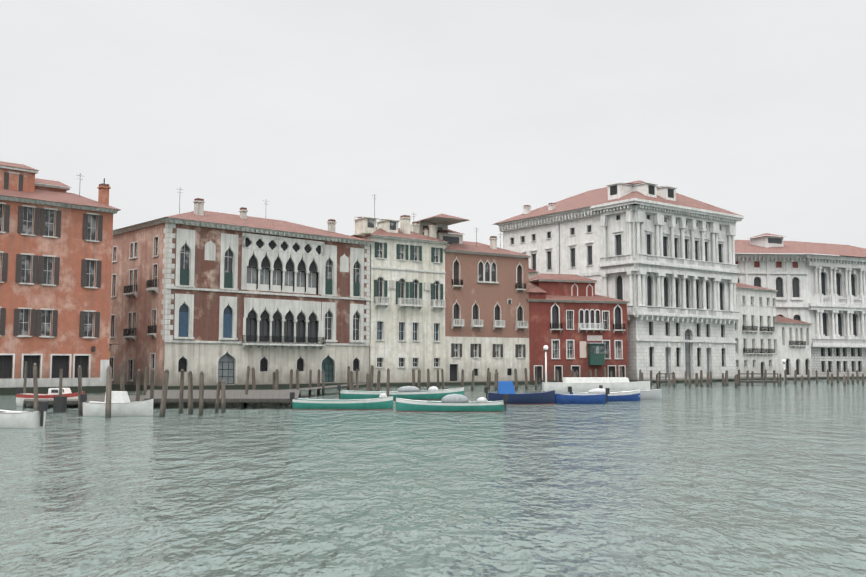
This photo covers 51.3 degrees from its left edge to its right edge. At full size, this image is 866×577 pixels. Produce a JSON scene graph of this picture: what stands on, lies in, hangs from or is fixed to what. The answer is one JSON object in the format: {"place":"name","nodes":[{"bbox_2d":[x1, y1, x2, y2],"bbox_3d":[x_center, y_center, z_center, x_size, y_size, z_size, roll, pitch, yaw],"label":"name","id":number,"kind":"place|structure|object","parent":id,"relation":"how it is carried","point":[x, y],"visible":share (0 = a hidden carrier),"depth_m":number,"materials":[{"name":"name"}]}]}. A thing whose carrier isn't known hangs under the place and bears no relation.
{"place":"outdoors","nodes":[
{"label":"outdoors","id":0,"kind":"place"},
{"bbox_2d":[0,379,865,576],"bbox_3d":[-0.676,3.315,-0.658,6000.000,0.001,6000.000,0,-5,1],"label":"canal water","id":1,"kind":"structure","parent":0,"point":[716,479],"depth_m":24.14,"materials":[{"name":"teal liquid"}]},
{"bbox_2d":[0,401,47,427],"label":"white boat","id":2,"kind":"object","parent":1,"relation":"on","point":[20,419],"visible":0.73,"depth_m":47.15,"materials":[{"name":"grey plastic"}]},
{"bbox_2d":[16,387,84,405],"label":"boat","id":3,"kind":"object","parent":1,"relation":"on","point":[51,394],"visible":0.46,"depth_m":71.42,"materials":[{"name":"red"}]},
{"bbox_2d":[0,161,120,394],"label":"orange house","id":4,"kind":"structure","parent":1,"relation":"in","point":[55,268],"depth_m":100.65,"materials":[{"name":"paint"}]},
{"bbox_2d":[80,391,153,415],"bbox_3d":[-20.421,7.619,58.326,4.642,1.904,1.765,0,-5,1],"label":"boat","id":5,"kind":"object","parent":1,"relation":"on","point":[122,404],"visible":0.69,"depth_m":57.67,"materials":[{"name":"grey plastic"}]},
{"bbox_2d":[23,369,373,412],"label":"timber jetty","id":6,"kind":"object","parent":1,"relation":"on","point":[60,402],"visible":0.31,"depth_m":69.56,"materials":[{"name":"brown wood"}]},
{"bbox_2d":[109,189,374,390],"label":"building","id":7,"kind":"structure","parent":1,"relation":"in","point":[215,297],"depth_m":117.01,"materials":[{"name":"paint"}]},
{"bbox_2d":[117,268,537,385],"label":"houses","id":8,"kind":"structure","parent":1,"relation":"on","point":[532,272],"depth_m":174.56,"materials":[{"name":"paint"}]},
{"bbox_2d":[290,392,392,409],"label":"teal boat","id":9,"kind":"object","parent":1,"relation":"on","point":[383,401],"visible":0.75,"depth_m":66.22,"materials":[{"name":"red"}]},
{"bbox_2d":[351,194,447,386],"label":"cream house","id":10,"kind":"structure","parent":1,"relation":"in","point":[407,301],"depth_m":133.94,"materials":[{"name":"paint"}]},
{"bbox_2d":[337,385,463,399],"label":"teal boat","id":11,"kind":"object","parent":1,"relation":"on","point":[416,393],"visible":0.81,"depth_m":83.57,"materials":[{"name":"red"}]},
{"bbox_2d":[23,361,863,417],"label":"mooring piles","id":12,"kind":"object","parent":1,"relation":"on","point":[369,385],"visible":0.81,"depth_m":90.94,"materials":[{"name":"brown wood"}]},
{"bbox_2d":[396,394,507,411],"bbox_3d":[1.348,8.237,63.786,7.941,1.577,1.822,0,-5,1],"label":"teal boat","id":13,"kind":"object","parent":1,"relation":"on","point":[454,403],"visible":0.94,"depth_m":63.11,"materials":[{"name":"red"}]},
{"bbox_2d":[410,214,531,385],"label":"brick house","id":14,"kind":"structure","parent":1,"relation":"in","point":[486,309],"depth_m":142.10,"materials":[{"name":"paint"}]},
{"bbox_2d":[484,381,554,403],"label":"boat","id":15,"kind":"object","parent":1,"relation":"on","point":[507,387],"visible":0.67,"depth_m":74.79,"materials":[{"name":"blue plastic"}]},
{"bbox_2d":[543,388,609,403],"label":"blue boat","id":16,"kind":"object","parent":1,"relation":"on","point":[581,398],"visible":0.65,"depth_m":75.30,"materials":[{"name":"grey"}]},
{"bbox_2d":[526,273,629,383],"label":"red house","id":17,"kind":"structure","parent":1,"relation":"in","point":[577,324],"depth_m":148.95,"materials":[{"name":"paint"}]},
{"bbox_2d":[539,377,649,393],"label":"boat","id":18,"kind":"object","parent":1,"relation":"on","point":[582,384],"visible":0.62,"depth_m":99.07,"materials":[{"name":"grey"}]},
{"bbox_2d":[568,386,639,400],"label":"blue boat","id":19,"kind":"object","parent":1,"relation":"on","point":[633,395],"visible":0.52,"depth_m":80.64,"materials":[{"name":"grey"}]},
{"bbox_2d":[493,180,743,382],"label":"white palazzo","id":20,"kind":"structure","parent":1,"relation":"on","point":[661,259],"depth_m":163.49,"materials":[{"name":"stone"}]},
{"bbox_2d":[599,385,661,398],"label":"grey boat","id":21,"kind":"object","parent":1,"relation":"on","point":[651,394],"visible":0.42,"depth_m":85.14,"materials":[{"name":"grey plastic"}]},
{"bbox_2d":[543,345,785,381],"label":"street lamps","id":22,"kind":"object","parent":1,"relation":"in","point":[545,347],"visible":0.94,"depth_m":103.06,"materials":[{"name":"white metal"}]},
{"bbox_2d":[657,373,778,385],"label":"landing stage","id":23,"kind":"object","parent":1,"relation":"in","point":[752,381],"visible":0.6,"depth_m":135.34,"materials":[{"name":"brown wood"}]},
{"bbox_2d":[735,283,811,379],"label":"white houses","id":24,"kind":"structure","parent":1,"relation":"on","point":[768,339],"depth_m":181.61,"materials":[{"name":"paint"}]},
{"bbox_2d":[734,233,865,378],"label":"building","id":25,"kind":"structure","parent":1,"relation":"in","point":[825,295],"depth_m":196.54,"materials":[{"name":"stone"}]},
{"bbox_2d":[0,0,865,255],"label":"sky","id":26,"kind":"structure","parent":0,"point":[479,112],"materials":[{"name":"white"}]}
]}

